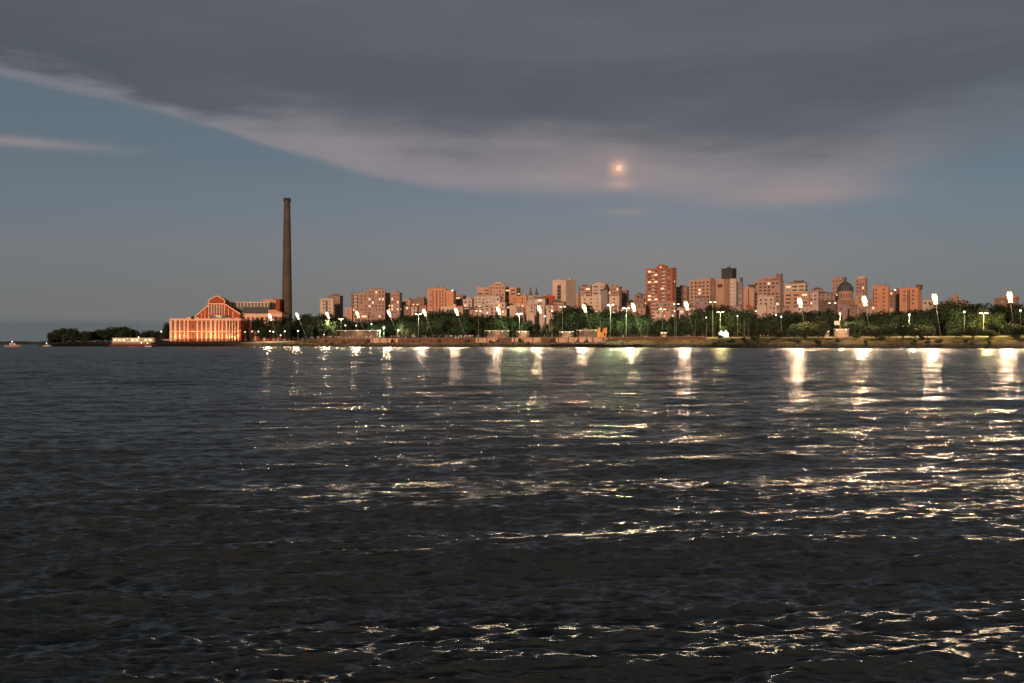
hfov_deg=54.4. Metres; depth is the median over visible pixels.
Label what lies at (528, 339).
retaining wall
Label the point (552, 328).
tree
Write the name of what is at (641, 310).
house
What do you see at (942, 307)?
tree
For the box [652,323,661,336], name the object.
tree
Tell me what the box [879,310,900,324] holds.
tree
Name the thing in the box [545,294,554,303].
apartment building
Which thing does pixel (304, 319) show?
tree
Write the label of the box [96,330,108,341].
tree
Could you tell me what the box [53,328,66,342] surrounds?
tree
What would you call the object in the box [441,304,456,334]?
apartment building
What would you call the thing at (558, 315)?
tree
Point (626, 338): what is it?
retaining wall
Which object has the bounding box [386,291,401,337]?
apartment building
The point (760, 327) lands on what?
tree
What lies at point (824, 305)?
apartment building
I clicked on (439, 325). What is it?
tree
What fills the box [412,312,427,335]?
tree
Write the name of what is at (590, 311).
tree
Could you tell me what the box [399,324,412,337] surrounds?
tree
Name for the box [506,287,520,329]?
apartment building
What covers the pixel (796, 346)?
rocks
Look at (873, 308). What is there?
house
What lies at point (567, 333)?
kiosk
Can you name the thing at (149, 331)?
tree
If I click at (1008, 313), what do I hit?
tree
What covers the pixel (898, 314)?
tree
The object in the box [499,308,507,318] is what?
house
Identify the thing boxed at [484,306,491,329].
house
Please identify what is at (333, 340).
retaining wall
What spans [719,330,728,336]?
tent
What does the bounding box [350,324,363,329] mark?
tree
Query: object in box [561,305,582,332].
tree
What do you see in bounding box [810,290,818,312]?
apartment building
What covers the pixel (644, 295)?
apartment building
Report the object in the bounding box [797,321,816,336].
tree
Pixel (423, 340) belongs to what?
retaining wall
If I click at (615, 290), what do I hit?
apartment building
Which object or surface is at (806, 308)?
house
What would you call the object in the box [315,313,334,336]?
tree
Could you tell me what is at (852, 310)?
house
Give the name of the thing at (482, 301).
apartment building
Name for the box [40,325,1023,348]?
ground
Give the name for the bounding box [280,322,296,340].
tree
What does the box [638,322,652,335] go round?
tree
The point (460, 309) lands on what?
house
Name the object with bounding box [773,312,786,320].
tree
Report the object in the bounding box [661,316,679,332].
tree
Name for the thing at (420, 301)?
apartment building
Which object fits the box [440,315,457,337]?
tree
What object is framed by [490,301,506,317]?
apartment building
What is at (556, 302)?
house
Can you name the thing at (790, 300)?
apartment building
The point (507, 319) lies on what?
tree
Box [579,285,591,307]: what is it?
apartment building
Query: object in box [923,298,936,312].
apartment building
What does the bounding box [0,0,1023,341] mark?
sky
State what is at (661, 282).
apartment building
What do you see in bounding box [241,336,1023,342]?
promenade path
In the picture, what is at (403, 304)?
apartment building
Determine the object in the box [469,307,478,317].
house
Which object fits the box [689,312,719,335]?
tree
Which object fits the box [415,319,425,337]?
tree
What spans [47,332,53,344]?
tree
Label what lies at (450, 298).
apartment building
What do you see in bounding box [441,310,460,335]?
tree
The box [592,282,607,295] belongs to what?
apartment building
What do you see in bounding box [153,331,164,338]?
tree
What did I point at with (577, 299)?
apartment building
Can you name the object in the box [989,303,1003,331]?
tree
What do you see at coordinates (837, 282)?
apartment building
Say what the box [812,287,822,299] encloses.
house
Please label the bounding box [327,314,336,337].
tree
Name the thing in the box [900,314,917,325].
tree
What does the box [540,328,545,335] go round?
tree
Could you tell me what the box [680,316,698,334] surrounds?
tree
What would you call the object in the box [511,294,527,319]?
apartment building
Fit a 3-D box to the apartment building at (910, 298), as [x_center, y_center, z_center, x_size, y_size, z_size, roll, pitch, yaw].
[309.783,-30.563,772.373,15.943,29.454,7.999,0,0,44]
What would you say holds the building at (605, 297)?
on the ground
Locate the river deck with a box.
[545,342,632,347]
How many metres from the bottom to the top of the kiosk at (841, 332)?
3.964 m
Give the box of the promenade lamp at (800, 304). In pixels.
[797,298,808,337]
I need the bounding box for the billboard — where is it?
[834,321,839,328]
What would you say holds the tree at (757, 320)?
on the ground
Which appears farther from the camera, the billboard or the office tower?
the office tower
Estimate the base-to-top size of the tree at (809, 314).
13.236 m
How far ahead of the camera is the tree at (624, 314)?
600.84 m
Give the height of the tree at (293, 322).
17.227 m
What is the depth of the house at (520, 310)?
802.59 m
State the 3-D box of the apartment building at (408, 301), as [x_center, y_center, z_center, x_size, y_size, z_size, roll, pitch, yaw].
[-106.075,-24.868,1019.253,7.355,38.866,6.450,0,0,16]
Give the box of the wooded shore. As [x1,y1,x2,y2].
[0,341,111,344]
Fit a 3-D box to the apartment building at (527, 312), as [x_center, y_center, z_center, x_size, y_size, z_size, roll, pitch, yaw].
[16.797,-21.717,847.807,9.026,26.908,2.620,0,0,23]
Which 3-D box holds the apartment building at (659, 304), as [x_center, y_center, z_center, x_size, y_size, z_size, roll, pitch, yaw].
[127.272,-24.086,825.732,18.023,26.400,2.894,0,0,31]
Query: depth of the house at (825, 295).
833.38 m
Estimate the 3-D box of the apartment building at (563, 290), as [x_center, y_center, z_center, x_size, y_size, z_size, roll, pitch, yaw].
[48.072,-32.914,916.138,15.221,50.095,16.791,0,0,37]
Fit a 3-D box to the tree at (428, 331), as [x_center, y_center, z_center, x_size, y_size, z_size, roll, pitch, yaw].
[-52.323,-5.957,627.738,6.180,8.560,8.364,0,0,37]
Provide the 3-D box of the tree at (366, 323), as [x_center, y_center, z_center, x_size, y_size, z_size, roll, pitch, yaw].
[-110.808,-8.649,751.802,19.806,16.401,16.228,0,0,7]
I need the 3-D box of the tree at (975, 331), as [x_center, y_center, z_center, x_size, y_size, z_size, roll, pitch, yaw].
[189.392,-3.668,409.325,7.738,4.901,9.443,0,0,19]
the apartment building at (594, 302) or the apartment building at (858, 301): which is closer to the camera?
the apartment building at (858, 301)
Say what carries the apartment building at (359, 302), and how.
on the ground
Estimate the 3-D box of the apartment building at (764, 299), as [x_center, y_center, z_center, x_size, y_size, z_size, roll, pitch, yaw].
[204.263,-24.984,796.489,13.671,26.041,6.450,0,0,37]
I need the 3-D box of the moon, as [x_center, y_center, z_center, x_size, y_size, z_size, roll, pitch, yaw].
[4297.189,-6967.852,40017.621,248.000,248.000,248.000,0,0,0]
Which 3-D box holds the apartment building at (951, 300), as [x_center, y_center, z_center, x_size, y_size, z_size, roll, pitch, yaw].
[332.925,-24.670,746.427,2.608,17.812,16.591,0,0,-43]
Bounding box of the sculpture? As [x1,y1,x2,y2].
[597,327,606,336]
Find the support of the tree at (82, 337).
on the ground
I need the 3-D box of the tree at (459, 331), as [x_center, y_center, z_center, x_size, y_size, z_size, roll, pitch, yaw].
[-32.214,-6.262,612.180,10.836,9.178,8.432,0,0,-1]
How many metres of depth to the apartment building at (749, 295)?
867.96 m
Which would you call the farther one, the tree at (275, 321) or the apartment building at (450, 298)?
the apartment building at (450, 298)
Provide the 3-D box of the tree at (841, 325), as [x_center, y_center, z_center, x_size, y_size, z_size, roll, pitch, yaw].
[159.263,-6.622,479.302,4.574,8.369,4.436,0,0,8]
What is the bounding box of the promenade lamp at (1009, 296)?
[1007,291,1013,323]
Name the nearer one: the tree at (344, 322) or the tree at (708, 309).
the tree at (708, 309)
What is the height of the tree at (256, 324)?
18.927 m
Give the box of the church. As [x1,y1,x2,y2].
[527,287,538,304]
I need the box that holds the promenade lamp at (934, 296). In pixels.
[932,293,940,336]
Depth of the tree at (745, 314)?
565.48 m
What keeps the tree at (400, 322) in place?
on the ground
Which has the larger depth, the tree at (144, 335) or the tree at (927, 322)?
the tree at (144, 335)
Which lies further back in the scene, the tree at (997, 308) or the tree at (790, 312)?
the tree at (790, 312)
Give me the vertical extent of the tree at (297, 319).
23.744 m
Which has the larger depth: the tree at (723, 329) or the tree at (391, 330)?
the tree at (391, 330)
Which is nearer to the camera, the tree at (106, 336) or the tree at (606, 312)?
the tree at (606, 312)
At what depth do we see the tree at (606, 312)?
629.74 m
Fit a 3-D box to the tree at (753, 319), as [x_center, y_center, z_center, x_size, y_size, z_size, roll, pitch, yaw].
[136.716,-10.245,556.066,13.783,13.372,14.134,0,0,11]
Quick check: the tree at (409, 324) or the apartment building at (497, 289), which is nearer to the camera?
the tree at (409, 324)
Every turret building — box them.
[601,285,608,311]
[952,294,957,300]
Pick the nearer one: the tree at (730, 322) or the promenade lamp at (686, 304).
the promenade lamp at (686, 304)
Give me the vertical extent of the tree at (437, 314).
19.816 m
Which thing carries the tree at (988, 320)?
on the ground
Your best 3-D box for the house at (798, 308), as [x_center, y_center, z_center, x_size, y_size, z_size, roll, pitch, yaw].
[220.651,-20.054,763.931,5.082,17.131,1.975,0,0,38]
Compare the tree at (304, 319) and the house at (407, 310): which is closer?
the tree at (304, 319)
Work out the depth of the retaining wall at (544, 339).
541.31 m
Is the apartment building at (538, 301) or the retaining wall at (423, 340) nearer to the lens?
the retaining wall at (423, 340)
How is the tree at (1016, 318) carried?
on the ground
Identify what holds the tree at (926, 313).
on the ground
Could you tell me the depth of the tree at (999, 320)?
435.45 m
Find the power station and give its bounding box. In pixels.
[170,295,288,340]
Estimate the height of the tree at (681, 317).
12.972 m
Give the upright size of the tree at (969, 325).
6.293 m
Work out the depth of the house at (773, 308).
778.19 m
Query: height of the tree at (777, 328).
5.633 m
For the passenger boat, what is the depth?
709.16 m
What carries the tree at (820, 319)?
on the ground
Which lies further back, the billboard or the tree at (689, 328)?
the tree at (689, 328)
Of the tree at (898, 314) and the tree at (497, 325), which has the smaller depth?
the tree at (898, 314)
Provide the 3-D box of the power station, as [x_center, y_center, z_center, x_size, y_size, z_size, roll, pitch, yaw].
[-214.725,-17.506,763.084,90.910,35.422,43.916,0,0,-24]
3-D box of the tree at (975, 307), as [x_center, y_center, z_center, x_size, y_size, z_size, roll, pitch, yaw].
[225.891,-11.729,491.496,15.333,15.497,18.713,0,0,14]
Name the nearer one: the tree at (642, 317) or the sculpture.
the sculpture
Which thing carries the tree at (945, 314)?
on the ground
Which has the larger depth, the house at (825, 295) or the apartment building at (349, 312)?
the apartment building at (349, 312)
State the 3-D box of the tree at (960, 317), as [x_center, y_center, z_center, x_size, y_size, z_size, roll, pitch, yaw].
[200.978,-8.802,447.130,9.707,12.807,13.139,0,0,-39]
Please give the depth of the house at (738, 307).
774.36 m
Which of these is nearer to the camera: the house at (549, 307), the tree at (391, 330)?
the tree at (391, 330)
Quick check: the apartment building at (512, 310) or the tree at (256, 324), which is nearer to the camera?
the tree at (256, 324)
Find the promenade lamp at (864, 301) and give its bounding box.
[862,296,872,337]
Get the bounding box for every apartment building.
[320,295,333,337]
[328,293,342,337]
[345,307,352,321]
[351,289,367,321]
[353,312,368,322]
[367,288,385,337]
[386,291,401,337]
[402,302,405,314]
[404,298,410,305]
[411,297,426,304]
[427,285,446,335]
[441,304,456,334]
[444,290,455,306]
[456,294,465,305]
[463,298,473,306]
[464,303,486,333]
[474,295,501,306]
[477,285,488,296]
[489,282,505,301]
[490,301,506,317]
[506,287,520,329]
[509,303,520,329]
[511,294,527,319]
[526,303,536,323]
[534,296,547,323]
[538,304,545,324]
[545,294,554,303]
[552,278,575,309]
[576,292,578,306]
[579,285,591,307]
[581,295,600,313]
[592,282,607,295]
[608,285,621,306]
[609,295,620,311]
[622,290,628,311]
[635,292,642,298]
[635,295,644,316]
[643,293,645,314]
[646,263,676,320]
[655,300,675,318]
[676,285,688,318]
[689,278,715,306]
[695,295,708,309]
[716,279,729,308]
[730,278,736,310]
[737,277,742,310]
[743,284,755,312]
[754,274,783,315]
[757,304,765,317]
[758,294,774,314]
[784,290,809,313]
[785,280,807,291]
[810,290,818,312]
[819,300,836,314]
[832,277,843,299]
[855,276,867,307]
[855,294,865,306]
[867,301,870,314]
[872,285,889,312]
[889,288,898,310]
[899,284,922,313]
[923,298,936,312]
[945,298,967,305]
[994,295,1018,307]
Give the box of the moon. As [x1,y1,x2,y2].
[616,165,621,170]
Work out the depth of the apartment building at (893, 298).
802.00 m
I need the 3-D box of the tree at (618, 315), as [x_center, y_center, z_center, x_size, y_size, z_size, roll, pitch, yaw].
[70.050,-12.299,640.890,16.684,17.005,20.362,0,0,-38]
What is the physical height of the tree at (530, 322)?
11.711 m
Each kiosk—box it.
[516,331,529,336]
[559,331,573,336]
[834,329,848,336]
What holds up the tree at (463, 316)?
on the ground
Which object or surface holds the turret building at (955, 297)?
on the ground
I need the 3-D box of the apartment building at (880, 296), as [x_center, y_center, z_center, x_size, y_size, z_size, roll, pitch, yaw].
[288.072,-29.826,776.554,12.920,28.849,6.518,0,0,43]
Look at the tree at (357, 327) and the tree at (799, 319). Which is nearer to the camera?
the tree at (799, 319)
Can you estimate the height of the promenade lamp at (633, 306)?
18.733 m
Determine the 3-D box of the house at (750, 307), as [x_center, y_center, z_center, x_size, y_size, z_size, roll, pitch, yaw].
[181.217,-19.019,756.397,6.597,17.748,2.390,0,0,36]
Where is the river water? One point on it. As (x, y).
(458, 515)
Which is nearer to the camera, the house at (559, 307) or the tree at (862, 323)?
the tree at (862, 323)
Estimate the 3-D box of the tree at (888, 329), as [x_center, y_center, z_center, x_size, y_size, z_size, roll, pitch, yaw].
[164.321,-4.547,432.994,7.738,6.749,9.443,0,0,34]
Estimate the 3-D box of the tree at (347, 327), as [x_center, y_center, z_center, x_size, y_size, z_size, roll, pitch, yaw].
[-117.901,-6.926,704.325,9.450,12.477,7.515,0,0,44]
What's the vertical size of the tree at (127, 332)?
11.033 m
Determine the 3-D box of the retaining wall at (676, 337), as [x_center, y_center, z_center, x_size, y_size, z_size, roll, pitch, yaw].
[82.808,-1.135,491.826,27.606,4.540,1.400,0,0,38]
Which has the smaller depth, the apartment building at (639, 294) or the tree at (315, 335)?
the tree at (315, 335)
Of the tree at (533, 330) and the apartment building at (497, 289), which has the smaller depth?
the tree at (533, 330)
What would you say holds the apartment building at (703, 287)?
on the ground
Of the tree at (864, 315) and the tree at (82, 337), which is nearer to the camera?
the tree at (864, 315)
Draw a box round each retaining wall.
[317,337,349,342]
[349,337,370,342]
[370,336,397,342]
[398,336,437,342]
[440,336,475,342]
[476,336,497,342]
[498,336,511,342]
[512,336,540,342]
[541,335,555,341]
[556,335,589,342]
[590,335,605,341]
[606,335,654,340]
[655,334,705,339]
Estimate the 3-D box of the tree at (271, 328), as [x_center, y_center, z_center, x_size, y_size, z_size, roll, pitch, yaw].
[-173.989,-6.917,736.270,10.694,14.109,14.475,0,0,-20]
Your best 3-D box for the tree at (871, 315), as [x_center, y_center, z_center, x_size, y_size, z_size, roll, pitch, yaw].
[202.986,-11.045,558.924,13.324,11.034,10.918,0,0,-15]
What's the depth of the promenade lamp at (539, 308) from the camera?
542.71 m
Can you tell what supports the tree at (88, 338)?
on the ground
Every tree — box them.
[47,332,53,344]
[48,335,59,343]
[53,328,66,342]
[62,332,69,344]
[66,328,78,333]
[66,331,78,343]
[76,333,91,342]
[85,336,91,342]
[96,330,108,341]
[103,334,109,340]
[106,326,130,337]
[115,332,124,337]
[117,329,134,337]
[139,332,148,337]
[141,330,154,336]
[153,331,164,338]
[161,322,169,338]
[252,317,264,340]
[257,327,266,338]
[263,316,284,335]
[263,322,271,340]
[270,323,281,340]
[271,325,280,337]
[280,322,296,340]
[281,325,289,338]
[285,319,302,340]
[292,321,304,340]
[294,314,310,339]
[298,319,312,338]
[302,313,318,338]
[304,324,313,338]
[309,317,319,338]
[313,319,332,337]
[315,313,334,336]
[318,328,323,337]
[324,318,343,337]
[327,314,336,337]
[333,316,350,337]
[336,320,352,328]
[340,323,350,329]
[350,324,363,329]
[354,319,371,327]
[366,325,378,329]
[372,322,382,335]
[377,324,387,335]
[380,319,394,337]
[386,323,396,337]
[387,315,411,335]
[395,319,406,335]
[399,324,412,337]
[404,321,416,337]
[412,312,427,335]
[413,327,423,336]
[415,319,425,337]
[422,311,447,336]
[423,326,434,337]
[424,317,434,337]
[432,317,445,337]
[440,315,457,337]
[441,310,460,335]
[451,324,467,337]
[453,317,463,329]
[454,312,468,321]
[461,319,476,335]
[465,314,476,325]
[472,315,485,334]
[472,317,485,336]
[475,327,482,336]
[482,314,496,322]
[484,319,492,332]
[490,319,507,329]
[494,315,505,321]
[503,315,513,335]
[508,319,518,336]
[512,314,523,334]
[517,321,530,330]
[525,319,533,330]
[529,327,536,336]
[532,324,541,334]
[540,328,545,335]
[542,324,549,334]
[549,317,560,334]
[549,324,555,336]
[550,310,568,330]
[554,319,566,336]
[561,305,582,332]
[565,311,579,333]
[571,303,589,330]
[576,311,589,331]
[579,306,594,325]
[584,312,605,336]
[590,307,609,328]
[602,317,616,336]
[611,309,632,334]
[616,318,625,336]
[620,311,633,335]
[620,317,640,336]
[627,312,654,335]
[627,323,637,336]
[635,318,652,334]
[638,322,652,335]
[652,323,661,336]
[654,317,665,328]
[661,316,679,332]
[666,323,676,336]
[675,321,687,335]
[678,314,686,320]
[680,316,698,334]
[684,307,704,333]
[686,320,694,335]
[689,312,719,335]
[701,305,718,333]
[706,311,724,335]
[714,304,736,319]
[719,326,727,331]
[722,311,747,335]
[736,309,753,327]
[737,323,750,336]
[742,318,752,328]
[746,311,765,333]
[754,317,763,335]
[756,322,763,334]
[762,313,776,333]
[764,318,783,333]
[771,326,785,333]
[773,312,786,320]
[773,329,783,336]
[779,313,800,335]
[783,310,796,314]
[786,324,801,337]
[794,314,807,326]
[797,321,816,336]
[801,310,820,319]
[801,315,828,335]
[808,308,833,320]
[810,323,830,338]
[824,314,841,334]
[839,319,846,328]
[844,321,862,334]
[845,315,855,322]
[854,311,869,327]
[854,318,865,333]
[865,313,876,325]
[865,325,883,338]
[869,310,893,323]
[873,318,891,332]
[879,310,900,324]
[880,324,897,337]
[888,315,904,334]
[890,310,915,318]
[894,323,913,337]
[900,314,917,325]
[908,308,924,318]
[909,324,924,337]
[914,312,937,333]
[916,326,935,338]
[918,309,935,319]
[926,303,957,332]
[929,313,943,333]
[930,299,972,330]
[939,308,951,334]
[944,322,960,332]
[945,308,973,328]
[946,329,966,337]
[960,303,981,327]
[963,327,981,337]
[965,322,982,328]
[970,308,994,329]
[979,303,993,327]
[981,329,997,337]
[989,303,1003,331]
[992,311,1006,334]
[999,303,1023,323]
[1001,322,1012,335]
[1004,323,1023,338]
[1010,309,1023,326]
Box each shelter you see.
[484,330,508,337]
[578,330,595,336]
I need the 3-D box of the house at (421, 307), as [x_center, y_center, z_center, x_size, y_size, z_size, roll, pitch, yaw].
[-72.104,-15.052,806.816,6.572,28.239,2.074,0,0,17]
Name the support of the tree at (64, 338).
on the ground
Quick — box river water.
[0,345,1023,682]
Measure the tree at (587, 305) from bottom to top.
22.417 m
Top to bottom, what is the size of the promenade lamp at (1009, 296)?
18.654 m
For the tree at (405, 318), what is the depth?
740.09 m
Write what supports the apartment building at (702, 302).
on the ground
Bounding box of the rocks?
[235,343,1023,348]
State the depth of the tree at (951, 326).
432.96 m
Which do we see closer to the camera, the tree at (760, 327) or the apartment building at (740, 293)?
the tree at (760, 327)
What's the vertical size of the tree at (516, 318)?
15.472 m
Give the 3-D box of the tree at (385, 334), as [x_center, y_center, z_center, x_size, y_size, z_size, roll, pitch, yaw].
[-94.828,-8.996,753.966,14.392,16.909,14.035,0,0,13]
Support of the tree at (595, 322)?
on the ground
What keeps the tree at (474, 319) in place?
on the ground
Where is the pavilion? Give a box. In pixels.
[336,330,380,337]
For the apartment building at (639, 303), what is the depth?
852.54 m
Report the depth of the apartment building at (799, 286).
854.78 m
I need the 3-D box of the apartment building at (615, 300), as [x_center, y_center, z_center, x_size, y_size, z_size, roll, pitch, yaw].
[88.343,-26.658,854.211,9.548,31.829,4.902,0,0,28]
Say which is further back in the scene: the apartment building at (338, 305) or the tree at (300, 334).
the apartment building at (338, 305)
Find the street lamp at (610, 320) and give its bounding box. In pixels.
[610,305,610,336]
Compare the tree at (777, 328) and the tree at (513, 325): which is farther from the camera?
the tree at (513, 325)
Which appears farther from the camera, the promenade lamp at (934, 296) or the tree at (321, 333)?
the tree at (321, 333)
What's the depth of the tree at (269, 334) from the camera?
760.49 m
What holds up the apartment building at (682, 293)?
on the ground
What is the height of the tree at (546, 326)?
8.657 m
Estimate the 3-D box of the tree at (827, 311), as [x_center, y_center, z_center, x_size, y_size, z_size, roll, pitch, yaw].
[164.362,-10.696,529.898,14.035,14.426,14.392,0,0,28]
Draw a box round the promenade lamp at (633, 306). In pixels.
[631,303,641,336]
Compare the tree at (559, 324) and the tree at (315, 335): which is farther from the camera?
the tree at (315, 335)
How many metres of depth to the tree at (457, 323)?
636.95 m
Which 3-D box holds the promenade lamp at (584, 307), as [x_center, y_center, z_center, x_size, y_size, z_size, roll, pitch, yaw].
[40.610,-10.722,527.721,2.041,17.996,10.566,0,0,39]
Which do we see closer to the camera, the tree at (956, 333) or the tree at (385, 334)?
the tree at (956, 333)
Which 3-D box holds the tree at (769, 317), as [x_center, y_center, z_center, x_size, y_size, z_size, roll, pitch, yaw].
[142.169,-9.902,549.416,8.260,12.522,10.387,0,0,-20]
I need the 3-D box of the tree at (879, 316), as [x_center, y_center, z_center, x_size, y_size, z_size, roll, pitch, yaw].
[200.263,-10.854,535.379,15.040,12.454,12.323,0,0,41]
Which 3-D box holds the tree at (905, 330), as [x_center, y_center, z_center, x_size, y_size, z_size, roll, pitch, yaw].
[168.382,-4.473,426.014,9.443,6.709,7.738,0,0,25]
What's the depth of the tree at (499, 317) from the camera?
674.83 m
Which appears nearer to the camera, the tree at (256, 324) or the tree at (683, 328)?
the tree at (683, 328)
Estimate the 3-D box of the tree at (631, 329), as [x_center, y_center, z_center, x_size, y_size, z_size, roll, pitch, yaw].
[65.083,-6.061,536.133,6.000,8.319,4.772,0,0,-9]
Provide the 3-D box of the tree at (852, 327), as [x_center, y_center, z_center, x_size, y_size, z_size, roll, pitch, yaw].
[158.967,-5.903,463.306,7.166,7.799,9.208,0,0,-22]
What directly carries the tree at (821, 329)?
on the ground
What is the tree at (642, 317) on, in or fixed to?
on the ground
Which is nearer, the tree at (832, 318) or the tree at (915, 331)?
the tree at (915, 331)
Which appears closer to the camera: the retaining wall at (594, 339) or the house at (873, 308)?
the retaining wall at (594, 339)
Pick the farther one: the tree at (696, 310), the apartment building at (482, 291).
the apartment building at (482, 291)
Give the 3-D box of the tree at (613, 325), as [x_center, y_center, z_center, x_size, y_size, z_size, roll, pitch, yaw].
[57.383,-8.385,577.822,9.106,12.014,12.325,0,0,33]
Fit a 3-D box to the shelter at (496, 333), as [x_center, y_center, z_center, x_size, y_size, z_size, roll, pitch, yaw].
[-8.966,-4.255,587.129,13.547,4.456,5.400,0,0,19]
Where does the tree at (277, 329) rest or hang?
on the ground
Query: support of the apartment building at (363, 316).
on the ground
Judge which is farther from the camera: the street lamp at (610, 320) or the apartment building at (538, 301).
the apartment building at (538, 301)
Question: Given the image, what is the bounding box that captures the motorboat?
[4,341,19,346]
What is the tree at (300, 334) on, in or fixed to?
on the ground
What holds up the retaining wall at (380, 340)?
on the ground
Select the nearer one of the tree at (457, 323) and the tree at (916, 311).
the tree at (916, 311)
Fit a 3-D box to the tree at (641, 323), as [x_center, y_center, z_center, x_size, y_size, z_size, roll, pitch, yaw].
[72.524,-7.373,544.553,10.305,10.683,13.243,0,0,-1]
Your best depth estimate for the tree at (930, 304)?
497.66 m
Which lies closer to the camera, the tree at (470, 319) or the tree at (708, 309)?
the tree at (708, 309)
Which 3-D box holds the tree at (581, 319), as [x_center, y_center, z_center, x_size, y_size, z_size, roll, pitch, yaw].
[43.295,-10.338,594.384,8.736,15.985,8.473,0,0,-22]
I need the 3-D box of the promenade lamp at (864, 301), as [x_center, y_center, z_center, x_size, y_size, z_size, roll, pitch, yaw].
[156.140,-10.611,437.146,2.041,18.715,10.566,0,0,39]
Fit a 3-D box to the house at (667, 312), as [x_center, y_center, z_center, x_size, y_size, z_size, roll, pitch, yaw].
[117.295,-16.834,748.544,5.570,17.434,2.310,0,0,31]
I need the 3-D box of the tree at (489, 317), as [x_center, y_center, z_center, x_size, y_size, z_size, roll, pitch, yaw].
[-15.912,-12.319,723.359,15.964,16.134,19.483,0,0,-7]
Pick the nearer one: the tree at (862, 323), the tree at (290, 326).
the tree at (862, 323)
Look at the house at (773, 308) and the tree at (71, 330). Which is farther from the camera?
the tree at (71, 330)
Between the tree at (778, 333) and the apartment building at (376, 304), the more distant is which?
the apartment building at (376, 304)
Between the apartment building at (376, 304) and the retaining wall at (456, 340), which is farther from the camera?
the apartment building at (376, 304)
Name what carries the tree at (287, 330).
on the ground
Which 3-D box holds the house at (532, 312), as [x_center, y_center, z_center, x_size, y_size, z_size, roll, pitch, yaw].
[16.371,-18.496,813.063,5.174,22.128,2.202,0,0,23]
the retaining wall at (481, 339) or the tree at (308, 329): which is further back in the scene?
the tree at (308, 329)
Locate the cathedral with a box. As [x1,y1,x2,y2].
[837,276,854,312]
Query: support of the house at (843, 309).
on the ground
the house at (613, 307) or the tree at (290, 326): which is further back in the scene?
the house at (613, 307)
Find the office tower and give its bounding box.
[721,267,736,278]
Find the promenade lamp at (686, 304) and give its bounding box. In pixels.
[684,301,694,336]
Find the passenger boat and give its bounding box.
[109,337,155,346]
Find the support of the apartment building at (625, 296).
on the ground
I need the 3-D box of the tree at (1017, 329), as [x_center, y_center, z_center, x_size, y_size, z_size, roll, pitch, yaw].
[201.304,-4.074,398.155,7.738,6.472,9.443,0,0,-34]
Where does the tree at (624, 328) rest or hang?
on the ground
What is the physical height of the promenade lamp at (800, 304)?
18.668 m
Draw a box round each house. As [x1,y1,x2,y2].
[404,305,410,336]
[407,305,418,336]
[419,305,426,313]
[456,306,463,315]
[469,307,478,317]
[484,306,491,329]
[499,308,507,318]
[516,306,525,320]
[529,305,534,324]
[539,305,544,330]
[546,304,554,330]
[553,300,566,317]
[557,305,565,312]
[611,303,616,330]
[626,302,634,314]
[638,308,645,315]
[654,310,661,321]
[665,307,671,321]
[678,307,684,316]
[688,305,695,315]
[735,305,741,311]
[746,305,754,316]
[770,303,777,314]
[782,306,788,314]
[796,304,802,313]
[804,306,810,313]
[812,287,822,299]
[819,291,831,299]
[837,304,848,320]
[849,305,857,317]
[859,307,865,316]
[870,305,876,314]
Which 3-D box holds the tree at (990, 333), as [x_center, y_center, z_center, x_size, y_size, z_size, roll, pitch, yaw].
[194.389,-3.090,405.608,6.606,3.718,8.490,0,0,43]
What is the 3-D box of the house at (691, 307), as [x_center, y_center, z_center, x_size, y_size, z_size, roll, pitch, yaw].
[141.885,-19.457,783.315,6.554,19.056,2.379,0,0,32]
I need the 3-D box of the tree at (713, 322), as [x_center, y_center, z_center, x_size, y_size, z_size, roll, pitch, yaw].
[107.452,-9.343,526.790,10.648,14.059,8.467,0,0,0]
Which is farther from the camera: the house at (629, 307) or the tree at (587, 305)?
the house at (629, 307)
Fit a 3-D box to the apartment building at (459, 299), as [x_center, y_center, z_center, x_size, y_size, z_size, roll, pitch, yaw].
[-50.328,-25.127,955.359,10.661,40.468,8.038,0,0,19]
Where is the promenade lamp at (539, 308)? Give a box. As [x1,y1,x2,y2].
[537,305,548,336]
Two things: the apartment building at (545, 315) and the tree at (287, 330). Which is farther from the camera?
the apartment building at (545, 315)
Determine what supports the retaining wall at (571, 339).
on the ground
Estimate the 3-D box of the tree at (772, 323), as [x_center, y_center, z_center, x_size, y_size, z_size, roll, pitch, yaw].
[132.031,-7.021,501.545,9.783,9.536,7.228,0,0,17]
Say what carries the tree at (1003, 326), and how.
on the ground
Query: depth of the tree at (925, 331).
418.02 m
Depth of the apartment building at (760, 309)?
781.76 m
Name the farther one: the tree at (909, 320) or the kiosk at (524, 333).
the kiosk at (524, 333)
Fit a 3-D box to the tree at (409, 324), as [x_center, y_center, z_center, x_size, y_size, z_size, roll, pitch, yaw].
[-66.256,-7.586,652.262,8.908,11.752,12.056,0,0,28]
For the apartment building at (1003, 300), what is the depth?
645.44 m
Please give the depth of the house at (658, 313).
765.61 m
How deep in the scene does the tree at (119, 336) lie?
801.46 m
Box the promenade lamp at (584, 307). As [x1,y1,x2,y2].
[582,304,592,334]
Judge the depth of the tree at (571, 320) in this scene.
573.67 m
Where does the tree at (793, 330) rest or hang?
on the ground
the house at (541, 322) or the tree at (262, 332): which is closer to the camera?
the tree at (262, 332)
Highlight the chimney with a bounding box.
[282,198,291,339]
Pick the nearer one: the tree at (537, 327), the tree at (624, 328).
the tree at (624, 328)
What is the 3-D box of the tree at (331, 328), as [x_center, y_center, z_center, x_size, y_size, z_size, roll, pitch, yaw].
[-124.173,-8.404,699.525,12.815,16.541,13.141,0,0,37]
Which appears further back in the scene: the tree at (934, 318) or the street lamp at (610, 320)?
the street lamp at (610, 320)
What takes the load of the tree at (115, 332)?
on the ground
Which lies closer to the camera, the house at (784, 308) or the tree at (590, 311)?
the tree at (590, 311)

